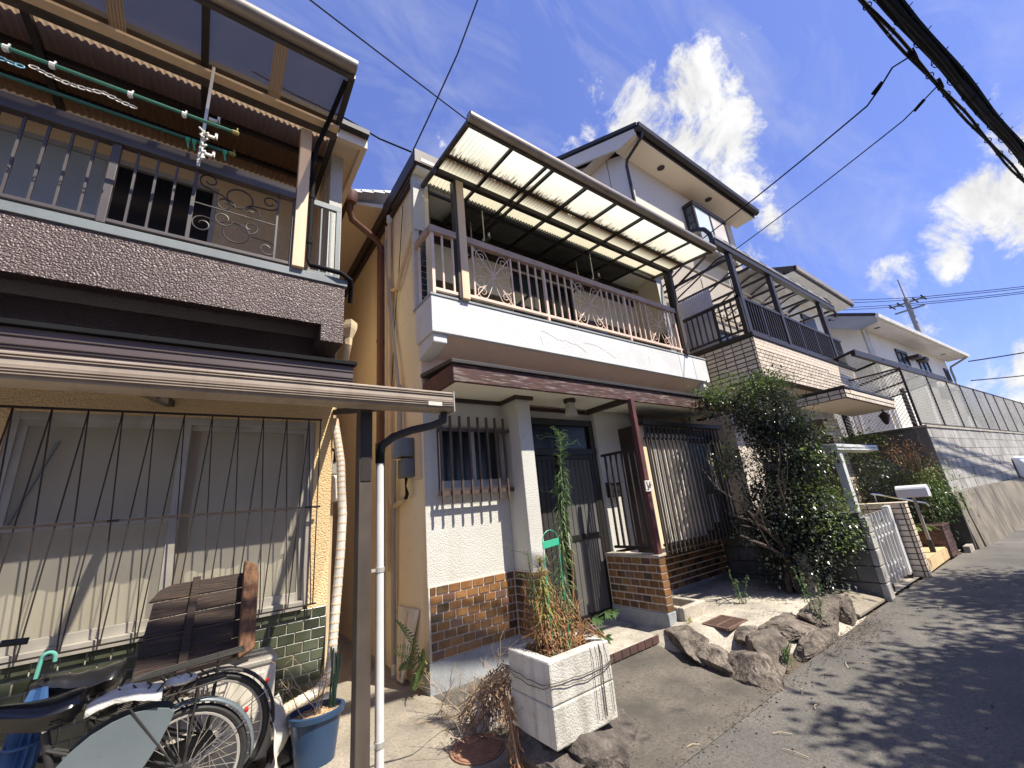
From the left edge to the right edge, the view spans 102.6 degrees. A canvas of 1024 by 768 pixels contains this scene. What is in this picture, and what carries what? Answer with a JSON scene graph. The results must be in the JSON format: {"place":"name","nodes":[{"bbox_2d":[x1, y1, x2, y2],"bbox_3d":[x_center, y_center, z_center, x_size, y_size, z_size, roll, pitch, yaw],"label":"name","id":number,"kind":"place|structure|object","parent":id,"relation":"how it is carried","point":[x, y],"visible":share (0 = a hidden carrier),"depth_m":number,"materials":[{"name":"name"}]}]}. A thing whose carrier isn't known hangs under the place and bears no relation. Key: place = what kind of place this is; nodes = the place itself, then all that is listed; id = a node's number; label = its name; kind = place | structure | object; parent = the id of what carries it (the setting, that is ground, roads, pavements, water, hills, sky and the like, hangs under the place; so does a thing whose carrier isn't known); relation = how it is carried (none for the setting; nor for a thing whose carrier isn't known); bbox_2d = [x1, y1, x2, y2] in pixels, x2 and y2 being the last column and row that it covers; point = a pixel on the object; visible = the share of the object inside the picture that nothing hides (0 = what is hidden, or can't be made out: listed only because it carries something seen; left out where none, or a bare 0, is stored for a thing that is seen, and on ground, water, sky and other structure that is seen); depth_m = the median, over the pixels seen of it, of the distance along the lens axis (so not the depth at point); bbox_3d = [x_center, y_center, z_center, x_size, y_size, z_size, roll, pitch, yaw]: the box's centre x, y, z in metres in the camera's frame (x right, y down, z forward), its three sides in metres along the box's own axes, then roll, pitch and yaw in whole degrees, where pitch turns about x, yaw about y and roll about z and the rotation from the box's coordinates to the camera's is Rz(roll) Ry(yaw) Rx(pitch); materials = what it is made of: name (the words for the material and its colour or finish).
{"place":"outdoors","nodes":[
{"label":"outdoors","id":0,"kind":"place"},
{"bbox_2d":[257,632,510,767],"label":"forecourt","id":1,"kind":"structure","parent":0,"point":[404,737],"depth_m":2.89,"materials":[{"name":"concrete"}]},
{"bbox_2d":[0,671,253,767],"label":"bicycle","id":2,"kind":"object","parent":1,"relation":"on","point":[131,736],"visible":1,"depth_m":2.00,"materials":[{"name":"black metal"}]},
{"bbox_2d":[0,651,57,767],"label":"umbrella","id":3,"kind":"object","parent":2,"relation":"hanging from","point":[21,750],"visible":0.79,"depth_m":1.93,"materials":[{"name":"blue plastic"}]},
{"bbox_2d":[83,668,210,718],"bbox_3d":[-1.859,1.607,2.134,0.494,0.126,0.193,7,-21,-35],"label":"cloth","id":4,"kind":"object","parent":2,"relation":"attached to","point":[144,691],"visible":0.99,"depth_m":2.08,"materials":[{"name":"fabric"}]},
{"bbox_2d":[0,637,274,767],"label":"bicycle","id":5,"kind":"object","parent":1,"relation":"on","point":[101,681],"visible":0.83,"depth_m":2.29,"materials":[{"name":"black metal"}]},
{"bbox_2d":[117,646,277,767],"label":"air conditioner","id":6,"kind":"object","parent":1,"relation":"on","point":[256,661],"visible":0.41,"depth_m":2.59,"materials":[{"name":"white plastic"}]},
{"bbox_2d":[130,561,258,682],"bbox_3d":[-2.033,1.516,2.687,0.614,0.602,0.289,7,-21,-35],"label":"plank board","id":7,"kind":"object","parent":6,"relation":"on","point":[243,627],"visible":0.97,"depth_m":2.70,"materials":[{"name":"wood"}]},
{"bbox_2d":[268,692,290,767],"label":"plastic bag","id":8,"kind":"object","parent":1,"relation":"on","point":[282,731],"visible":0.84,"depth_m":2.56,"materials":[{"name":"white plastic"}]},
{"bbox_2d":[266,734,292,767],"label":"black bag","id":9,"kind":"object","parent":1,"relation":"on","point":[285,758],"visible":0.36,"depth_m":2.56,"materials":[{"name":"plastic"}]},
{"bbox_2d":[258,646,344,767],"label":"planter tub","id":10,"kind":"object","parent":1,"relation":"on","point":[314,726],"visible":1,"depth_m":2.58,"materials":[{"name":"blue plastic"}]},
{"bbox_2d":[397,605,419,683],"bbox_3d":[-0.979,2.377,3.747,0.095,0.602,0.498,7,-21,-35],"label":"leaning board","id":11,"kind":"object","parent":1,"relation":"on","point":[408,617],"visible":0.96,"depth_m":3.75,"materials":[{"name":"beige wood"}]},
{"bbox_2d":[392,619,430,690],"bbox_3d":[-0.841,2.224,3.396,0.333,0.563,0.312,-3,-17,-9],"label":"fern","id":12,"kind":"object","parent":1,"relation":"on","point":[418,674],"visible":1,"depth_m":3.42,"materials":[{"name":"green plant"}]},
{"bbox_2d":[450,733,504,765],"bbox_3d":[-0.215,2.271,2.558,0.344,0.012,0.344,7,-21,-35],"label":"manhole cover","id":13,"kind":"object","parent":1,"relation":"on","point":[483,750],"visible":0.97,"depth_m":2.53,"materials":[{"name":"metal"}]},
{"bbox_2d":[501,687,524,767],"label":"dried bunch","id":14,"kind":"object","parent":1,"relation":"on","point":[513,731],"visible":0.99,"depth_m":2.27,"materials":[{"name":"plant"}]},
{"bbox_2d":[79,0,1023,423],"label":"sky","id":15,"kind":"structure","parent":0,"point":[745,90],"materials":[{"name":"blue"}]},
{"bbox_2d":[434,644,776,767],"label":"driveway","id":16,"kind":"structure","parent":0,"point":[658,674],"depth_m":2.90,"materials":[{"name":"concrete"}]},
{"bbox_2d":[397,638,518,745],"bbox_3d":[-0.132,2.112,2.951,1.224,0.592,1.343,7,-21,-35],"label":"dead vine","id":17,"kind":"object","parent":16,"relation":"on","point":[492,690],"visible":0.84,"depth_m":2.71,"materials":[{"name":"brown plant"}]},
{"bbox_2d":[475,692,497,732],"bbox_3d":[-0.173,2.244,2.818,0.176,0.215,0.111,7,-21,-35],"label":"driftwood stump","id":18,"kind":"object","parent":16,"relation":"on","point":[482,726],"visible":0.34,"depth_m":2.77,"materials":[{"name":"grey wood"}]},
{"bbox_2d":[506,632,639,767],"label":"planter box","id":19,"kind":"object","parent":16,"relation":"on","point":[570,713],"visible":0.97,"depth_m":2.24,"materials":[{"name":"white paint"}]},
{"bbox_2d":[501,545,541,652],"bbox_3d":[0.082,1.326,2.509,0.225,0.659,0.131,-16,-20,31],"label":"tall weed","id":20,"kind":"object","parent":19,"relation":"in","point":[535,617],"visible":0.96,"depth_m":2.47,"materials":[{"name":"brown plant"}]},
{"bbox_2d":[530,553,563,653],"bbox_3d":[0.205,1.359,2.468,0.217,0.626,0.307,-1,-17,-15],"label":"tall weed","id":21,"kind":"object","parent":19,"relation":"in","point":[546,608],"visible":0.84,"depth_m":2.47,"materials":[{"name":"green plant"}]},
{"bbox_2d":[542,530,570,654],"bbox_3d":[0.266,1.245,2.482,0.138,0.687,0.006,7,-21,-35],"label":"support","id":22,"kind":"object","parent":19,"relation":"on","point":[550,543],"visible":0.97,"depth_m":2.53,"materials":[{"name":"green plastic"}]},
{"bbox_2d":[538,426,579,651],"bbox_3d":[0.332,0.982,2.716,0.313,1.412,0.436,-14,-19,26],"label":"tall weed","id":23,"kind":"object","parent":19,"relation":"in","point":[560,481],"visible":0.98,"depth_m":2.65,"materials":[{"name":"green plant"}]},
{"bbox_2d":[520,577,605,656],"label":"dry weeds","id":24,"kind":"object","parent":19,"relation":"on","point":[578,637],"visible":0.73,"depth_m":2.46,"materials":[{"name":"plant"}]},
{"bbox_2d":[570,537,575,640],"bbox_3d":[0.380,1.314,2.618,0.112,0.627,0.039,1,-18,-21],"label":"stake","id":25,"kind":"object","parent":19,"relation":"in","point":[573,588],"visible":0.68,"depth_m":2.62,"materials":[{"name":"plastic"}]},
{"bbox_2d":[585,608,619,644],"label":"vine shoot","id":26,"kind":"object","parent":19,"relation":"in","point":[600,620],"visible":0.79,"depth_m":2.65,"materials":[{"name":"green plant"}]},
{"bbox_2d":[687,639,733,675],"bbox_3d":[1.750,2.331,3.529,0.346,0.170,0.640,0,-18,-19],"label":"rock","id":27,"kind":"object","parent":16,"relation":"on","point":[712,656],"visible":0.66,"depth_m":3.43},
{"bbox_2d":[727,650,784,692],"bbox_3d":[1.878,2.210,3.225,0.384,0.203,0.628,-5,-17,-1],"label":"rock","id":28,"kind":"object","parent":16,"relation":"on","point":[751,668],"visible":0.79,"depth_m":3.09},
{"bbox_2d":[441,551,963,741],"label":"ground","id":29,"kind":"structure","parent":0,"point":[789,670],"depth_m":4.55,"materials":[{"name":"concrete"}]},
{"bbox_2d":[0,0,369,767],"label":"terraced house","id":30,"kind":"structure","parent":29,"relation":"on","point":[118,512],"depth_m":3.11,"materials":[{"name":"beige paint"}]},
{"bbox_2d":[0,123,218,247],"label":"balcony window","id":31,"kind":"structure","parent":30,"relation":"in","point":[22,171],"depth_m":3.83,"materials":[{"name":"glass"}]},
{"bbox_2d":[0,410,315,668],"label":"window","id":32,"kind":"structure","parent":30,"relation":"in","point":[27,428],"depth_m":2.97,"materials":[{"name":"glass"}]},
{"bbox_2d":[0,0,357,302],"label":"terrace canopy","id":33,"kind":"object","parent":30,"relation":"attached to","point":[278,139],"visible":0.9,"depth_m":3.62,"materials":[{"name":"brown metal"}]},
{"bbox_2d":[196,67,220,165],"bbox_3d":[-2.413,-2.161,3.286,0.124,1.030,0.053,7,-21,-35],"label":"pole hanger","id":34,"kind":"object","parent":33,"relation":"hanging from","point":[201,151],"visible":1,"depth_m":3.24,"materials":[{"name":"white plastic"}]},
{"bbox_2d":[0,72,235,160],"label":"laundry pole","id":35,"kind":"object","parent":34,"relation":"hanging from","point":[186,138],"visible":0.86,"depth_m":3.02,"materials":[{"name":"green metal"}]},
{"bbox_2d":[0,43,238,135],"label":"laundry pole","id":36,"kind":"object","parent":34,"relation":"hanging from","point":[50,64],"visible":1,"depth_m":2.84,"materials":[{"name":"green metal"}]},
{"bbox_2d":[0,56,136,108],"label":"plastic chain","id":37,"kind":"object","parent":36,"relation":"hanging from","point":[61,80],"visible":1,"depth_m":2.71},
{"bbox_2d":[0,350,454,767],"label":"lean to roof","id":38,"kind":"object","parent":30,"relation":"attached to","point":[163,385],"visible":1,"depth_m":2.06,"materials":[{"name":"brown metal"}]},
{"bbox_2d":[265,418,346,767],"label":"air conditioner duct","id":39,"kind":"object","parent":30,"relation":"attached to","point":[289,706],"visible":0.77,"depth_m":3.44,"materials":[{"name":"white plastic"}]},
{"bbox_2d":[252,71,411,152],"bbox_3d":[-2.507,-3.634,5.341,2.699,2.714,0.041,-11,-18,17],"label":"service line","id":40,"kind":"object","parent":30,"relation":"attached to","point":[405,149],"visible":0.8,"depth_m":5.19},
{"bbox_2d":[331,408,336,502],"bbox_3d":[-1.903,0.385,4.294,0.120,1.683,0.832,5,-20,-31],"label":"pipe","id":41,"kind":"object","parent":30,"relation":"attached to","point":[334,485],"visible":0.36,"depth_m":3.77,"materials":[{"name":"white plastic"}]},
{"bbox_2d":[324,319,356,693],"bbox_3d":[-1.543,0.969,3.659,0.156,3.180,0.530,7,-21,-35],"label":"drainpipe","id":42,"kind":"object","parent":30,"relation":"attached to","point":[349,328],"visible":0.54,"depth_m":3.77,"materials":[{"name":"beige plastic"}]},
{"bbox_2d":[339,189,390,278],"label":"wall","id":43,"kind":"structure","parent":30,"relation":"attached to","point":[368,207],"depth_m":5.77,"materials":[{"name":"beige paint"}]},
{"bbox_2d":[329,148,741,696],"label":"terraced house","id":44,"kind":"structure","parent":29,"relation":"on","point":[514,351],"depth_m":4.75,"materials":[{"name":"beige paint"}]},
{"bbox_2d":[346,188,383,448],"bbox_3d":[-1.755,0.206,4.749,0.194,5.500,0.676,-11,-18,17],"label":"down pipe","id":45,"kind":"object","parent":44,"relation":"attached to","point":[352,199],"visible":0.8,"depth_m":5.27,"materials":[{"name":"brown plastic"}]},
{"bbox_2d":[384,206,402,430],"bbox_3d":[-1.397,-0.757,4.870,0.051,2.861,0.598,7,-21,-35],"label":"service cable","id":46,"kind":"object","parent":44,"relation":"attached to","point":[398,384],"visible":0.86,"depth_m":4.91,"materials":[{"name":"metal"}]},
{"bbox_2d":[391,460,396,678],"bbox_3d":[-1.194,1.790,4.150,0.065,2.014,0.179,0,-18,-18],"label":"hose pipe","id":47,"kind":"object","parent":44,"relation":"attached to","point":[393,577],"visible":1,"depth_m":4.15,"materials":[{"name":"plastic"}]},
{"bbox_2d":[385,215,412,571],"bbox_3d":[-1.255,-0.250,4.613,0.090,4.400,0.916,7,-21,-35],"label":"conduit pipe","id":48,"kind":"object","parent":44,"relation":"attached to","point":[388,383],"visible":0.8,"depth_m":4.81,"materials":[{"name":"beige plastic"}]},
{"bbox_2d":[391,432,421,499],"bbox_3d":[-1.055,0.798,4.037,0.205,0.646,0.350,7,-21,-35],"label":"electric meter","id":49,"kind":"object","parent":44,"relation":"attached to","point":[404,449],"visible":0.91,"depth_m":4.05,"materials":[{"name":"beige plastic"}]},
{"bbox_2d":[413,0,477,150],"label":"service line","id":50,"kind":"object","parent":44,"relation":"attached to","point":[446,76],"visible":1,"depth_m":4.65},
{"bbox_2d":[440,426,506,490],"bbox_3d":[-0.400,0.779,4.267,0.820,0.675,0.125,7,-21,-35],"label":"window","id":51,"kind":"structure","parent":44,"relation":"in","point":[445,434],"depth_m":4.28,"materials":[{"name":"glass"}]},
{"bbox_2d":[509,270,576,326],"bbox_3d":[0.540,-0.940,6.504,1.310,1.580,0.070,7,-21,-35],"label":"balcony window","id":52,"kind":"structure","parent":44,"relation":"in","point":[516,282],"depth_m":6.61,"materials":[{"name":"black glass"}]},
{"bbox_2d":[421,110,716,354],"bbox_3d":[1.061,-1.463,5.814,4.742,1.726,1.847,7,-21,-35],"label":"terrace canopy","id":53,"kind":"object","parent":44,"relation":"attached to","point":[488,166],"visible":0.95,"depth_m":5.44,"materials":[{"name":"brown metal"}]},
{"bbox_2d":[468,211,490,259],"bbox_3d":[-0.461,-1.990,5.409,0.028,0.543,0.572,7,-21,-35],"label":"laundry pole bracket","id":54,"kind":"object","parent":53,"relation":"hanging from","point":[484,241],"visible":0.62,"depth_m":5.30,"materials":[{"name":"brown metal"}]},
{"bbox_2d":[563,398,578,417],"bbox_3d":[0.680,0.282,4.774,0.170,0.215,0.170,7,-21,-35],"label":"porch lamp","id":55,"kind":"object","parent":44,"relation":"attached to","point":[570,410],"visible":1,"depth_m":4.73,"materials":[{"name":"white glass"}]},
{"bbox_2d":[531,417,614,631],"bbox_3d":[0.638,1.581,4.819,1.325,2.395,0.140,7,-21,-35],"label":"sliding door","id":56,"kind":"structure","parent":44,"relation":"in","point":[588,525],"depth_m":4.93,"materials":[{"name":"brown metal"}]},
{"bbox_2d":[605,481,622,497],"bbox_3d":[1.331,1.362,5.290,0.230,0.188,0.105,7,-21,-35],"label":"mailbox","id":57,"kind":"object","parent":44,"relation":"attached to","point":[613,490],"visible":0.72,"depth_m":5.25,"materials":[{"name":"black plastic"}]},
{"bbox_2d":[618,426,735,552],"bbox_3d":[2.402,1.457,5.909,1.850,1.630,0.380,7,-21,-35],"label":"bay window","id":58,"kind":"structure","parent":44,"relation":"in","point":[626,439],"depth_m":5.58,"materials":[{"name":"metal"}]},
{"bbox_2d":[800,424,1023,550],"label":"retaining wall","id":59,"kind":"structure","parent":29,"relation":"on","point":[991,479],"depth_m":8.44,"materials":[{"name":"concrete"}]},
{"bbox_2d":[790,367,1023,436],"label":"chain link fence","id":60,"kind":"object","parent":59,"relation":"on","point":[1016,411],"visible":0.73,"depth_m":9.90,"materials":[{"name":"grey metal"}]},
{"bbox_2d":[903,373,1020,430],"bbox_3d":[14.338,0.831,12.294,14.400,1.100,0.041,5,-20,-32],"label":"netting","id":61,"kind":"object","parent":60,"relation":"attached to","point":[945,418],"visible":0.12,"depth_m":9.57,"materials":[{"name":"grey"}]},
{"bbox_2d":[1012,456,1023,476],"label":"utility cabinet","id":62,"kind":"object","parent":59,"relation":"on","point":[1018,461],"visible":1,"depth_m":11.03,"materials":[{"name":"white metal"}]},
{"bbox_2d":[634,576,866,653],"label":"yard ground","id":63,"kind":"structure","parent":0,"point":[714,589],"depth_m":4.51,"materials":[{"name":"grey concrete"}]},
{"bbox_2d":[664,624,708,666],"bbox_3d":[1.718,2.455,3.982,0.377,0.200,1.160,-6,-17,1],"label":"rock","id":64,"kind":"object","parent":63,"relation":"on","point":[680,636],"visible":0.66,"depth_m":3.79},
{"bbox_2d":[672,596,706,621],"bbox_3d":[1.787,2.547,4.534,0.420,0.270,0.570,7,-21,-35],"label":"concrete basin","id":65,"kind":"object","parent":63,"relation":"on","point":[685,608],"visible":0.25,"depth_m":4.35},
{"bbox_2d":[702,615,747,631],"bbox_3d":[2.113,2.369,4.062,0.412,0.030,0.292,7,-21,-35],"label":"drain grate","id":66,"kind":"object","parent":63,"relation":"on","point":[720,621],"visible":0.97,"depth_m":4.04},
{"bbox_2d":[729,570,749,604],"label":"weed","id":67,"kind":"object","parent":63,"relation":"on","point":[745,593],"visible":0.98,"depth_m":4.70,"materials":[{"name":"green plant"}]},
{"bbox_2d":[733,625,757,644],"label":"rock","id":68,"kind":"object","parent":63,"relation":"on","point":[741,633],"visible":0.44,"depth_m":3.79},
{"bbox_2d":[745,628,790,676],"bbox_3d":[2.194,2.243,3.503,0.346,0.243,0.882,-19,-21,37],"label":"rock","id":69,"kind":"object","parent":63,"relation":"on","point":[769,642],"visible":0.5,"depth_m":3.40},
{"bbox_2d":[680,363,882,594],"bbox_3d":[3.485,1.232,5.394,1.980,3.214,1.690,-7,-17,4],"label":"evergreen bush","id":70,"kind":"object","parent":63,"relation":"on","point":[789,537],"visible":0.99,"depth_m":5.25,"materials":[{"name":"green plant"}]},
{"bbox_2d":[758,612,819,641],"bbox_3d":[2.706,2.353,3.955,0.856,0.200,0.448,7,-21,-35],"label":"rock","id":71,"kind":"object","parent":63,"relation":"on","point":[788,627],"visible":0.57,"depth_m":3.82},
{"bbox_2d":[792,567,827,625],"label":"weed","id":72,"kind":"object","parent":63,"relation":"on","point":[819,603],"visible":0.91,"depth_m":4.06,"materials":[{"name":"green plant"}]},
{"bbox_2d":[794,627,838,661],"bbox_3d":[2.757,2.317,3.749,0.933,0.142,0.280,7,-21,-35],"label":"rock","id":73,"kind":"object","parent":63,"relation":"on","point":[810,645],"visible":0.8,"depth_m":3.56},
{"bbox_2d":[797,595,839,634],"bbox_3d":[3.151,2.339,4.183,0.352,0.278,0.675,-18,-21,36],"label":"rock","id":74,"kind":"object","parent":63,"relation":"on","point":[830,604],"visible":0.62,"depth_m":4.03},
{"bbox_2d":[830,594,857,625],"bbox_3d":[3.449,2.365,4.350,0.400,0.271,0.319,7,-21,-35],"label":"rock","id":75,"kind":"object","parent":63,"relation":"on","point":[847,615],"visible":0.51,"depth_m":4.18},
{"bbox_2d":[808,583,884,616],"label":"pavement","id":76,"kind":"structure","parent":0,"point":[866,603],"depth_m":4.70,"materials":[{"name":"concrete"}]},
{"bbox_2d":[795,553,819,593],"bbox_3d":[3.513,2.318,4.857,0.148,0.580,0.139,7,-21,-35],"label":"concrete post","id":77,"kind":"object","parent":76,"relation":"on","point":[812,584],"visible":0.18,"depth_m":4.82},
{"bbox_2d":[679,527,1023,767],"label":"road","id":78,"kind":"structure","parent":0,"point":[951,711],"depth_m":2.77,"materials":[{"name":"asphalt"}]},
{"bbox_2d":[635,584,904,766],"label":"leaf litter","id":79,"kind":"object","parent":78,"relation":"on","point":[806,657],"visible":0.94,"depth_m":3.74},
{"bbox_2d":[618,566,1017,767],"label":"grit","id":80,"kind":"object","parent":78,"relation":"on","point":[683,747],"visible":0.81,"depth_m":2.81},
{"bbox_2d":[819,313,969,433],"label":"corner house","id":81,"kind":"structure","parent":0,"point":[880,336],"depth_m":16.35,"materials":[{"name":"paint"}]},
{"bbox_2d":[894,348,914,376],"bbox_3d":[17.087,-0.915,17.816,1.400,1.150,0.055,5,-20,-32],"label":"window","id":82,"kind":"structure","parent":81,"relation":"in","point":[902,356],"depth_m":17.83,"materials":[{"name":"grey glass"}]},
{"bbox_2d":[893,549,961,593],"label":"pavement","id":83,"kind":"structure","parent":0,"point":[902,583],"depth_m":5.44,"materials":[{"name":"grey concrete"}]},
{"bbox_2d":[556,122,895,515],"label":"tiled house","id":84,"kind":"structure","parent":83,"relation":"on","point":[642,164],"depth_m":9.32,"materials":[{"name":"beige"}]},
{"bbox_2d":[309,0,465,118],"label":"service line","id":85,"kind":"object","parent":84,"relation":"attached to","point":[326,12],"visible":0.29,"depth_m":5.05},
{"bbox_2d":[682,200,737,270],"bbox_3d":[5.380,-3.987,11.100,1.750,1.460,0.290,7,-21,-35],"label":"bay window","id":86,"kind":"structure","parent":84,"relation":"in","point":[696,215],"depth_m":10.87,"materials":[{"name":"glass"}]},
{"bbox_2d":[663,227,840,362],"bbox_3d":[5.413,-1.385,9.205,5.886,2.140,1.751,7,-21,-35],"label":"arched canopy","id":87,"kind":"object","parent":84,"relation":"attached to","point":[731,253],"visible":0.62,"depth_m":8.43,"materials":[{"name":"brown metal"}]},
{"bbox_2d":[676,87,935,290],"bbox_3d":[4.415,-2.866,7.115,0.056,0.417,4.714,2,-18,-24],"label":"service line","id":88,"kind":"object","parent":84,"relation":"attached to","point":[826,180],"visible":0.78,"depth_m":6.20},
{"bbox_2d":[800,313,817,329],"bbox_3d":[8.918,-1.506,12.163,1.000,1.100,0.050,7,-21,-35],"label":"wing window","id":89,"kind":"structure","parent":84,"relation":"in","point":[811,323],"depth_m":12.21,"materials":[{"name":"grey glass"}]},
{"bbox_2d":[722,511,895,600],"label":"block wall","id":90,"kind":"structure","parent":83,"relation":"on","point":[873,578],"depth_m":5.04,"materials":[{"name":"concrete"}]},
{"bbox_2d":[822,444,877,516],"bbox_3d":[5.050,1.770,5.745,1.800,1.860,0.187,7,-21,-35],"label":"gate frame","id":91,"kind":"object","parent":83,"relation":"on","point":[843,473],"visible":0.6,"depth_m":5.46,"materials":[{"name":"white paint"}]},
{"bbox_2d":[861,505,913,590],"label":"accordion gate","id":92,"kind":"structure","parent":91,"relation":"attached to","point":[893,551],"depth_m":5.57,"materials":[{"name":"metal"}]},
{"bbox_2d":[822,501,932,577],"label":"gate wall","id":93,"kind":"structure","parent":83,"relation":"on","point":[914,550],"depth_m":5.78,"materials":[{"name":"tile"}]},
{"bbox_2d":[818,418,947,520],"bbox_3d":[6.641,1.961,8.012,2.657,2.395,1.885,-14,-19,27],"label":"camellia bush","id":94,"kind":"object","parent":83,"relation":"on","point":[868,487],"visible":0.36,"depth_m":7.73,"materials":[{"name":"green plant"}]},
{"bbox_2d":[914,522,958,557],"bbox_3d":[7.140,2.709,7.151,0.575,0.500,0.755,7,-21,-35],"label":"brick planter","id":95,"kind":"object","parent":83,"relation":"on","point":[942,536],"visible":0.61,"depth_m":6.84,"materials":[{"name":"brick"}]},
{"bbox_2d":[878,431,979,539],"bbox_3d":[7.326,1.795,7.387,1.593,1.980,1.328,7,-21,-35],"label":"nandina bush","id":96,"kind":"object","parent":95,"relation":"in","point":[931,509],"visible":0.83,"depth_m":7.32,"materials":[{"name":"green plant"}]},
{"bbox_2d":[923,547,949,571],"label":"entrance steps","id":97,"kind":"structure","parent":83,"relation":"on","point":[938,557],"depth_m":6.31,"materials":[{"name":"tile"}]},
{"bbox_2d":[895,484,935,551],"bbox_3d":[6.518,2.135,6.514,0.200,1.030,0.380,7,-21,-35],"label":"pole mailbox","id":98,"kind":"object","parent":97,"relation":"on","point":[914,491],"visible":0.98,"depth_m":6.53,"materials":[{"name":"grey metal"}]},
{"bbox_2d":[872,0,1023,167],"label":"cable bundle","id":99,"kind":"object","parent":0,"point":[907,22],"visible":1,"depth_m":4.92,"materials":[{"name":"rubber"}]},
{"bbox_2d":[857,0,1023,182],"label":"cable pair","id":100,"kind":"object","parent":99,"relation":"attached to","point":[882,23],"visible":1,"depth_m":5.06},
{"bbox_2d":[702,57,909,238],"bbox_3d":[3.792,-3.016,6.769,0.160,0.245,4.666,1,-18,-21],"label":"service line","id":101,"kind":"object","parent":100,"relation":"attached to","point":[879,88],"visible":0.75,"depth_m":5.57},
{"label":"terrace ground","id":102,"kind":"structure","parent":0,"visible":0},
{"bbox_2d":[853,415,867,434],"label":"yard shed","id":103,"kind":"structure","parent":102,"relation":"on","point":[859,422],"depth_m":13.02,"materials":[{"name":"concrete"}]},
{"bbox_2d":[834,350,946,435],"bbox_3d":[9.886,0.687,11.193,6.918,1.886,1.959,5,-20,-32],"label":"carport","id":104,"kind":"object","parent":102,"relation":"on","point":[870,358],"visible":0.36,"depth_m":10.20,"materials":[{"name":"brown metal"}]},
{"bbox_2d":[889,280,926,332],"bbox_3d":[26.192,-0.384,25.653,1.605,13.600,2.426,7,-21,-35],"label":"utility pole","id":105,"kind":"object","parent":102,"relation":"on","point":[914,320],"visible":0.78,"depth_m":26.61,"materials":[{"name":"concrete"}]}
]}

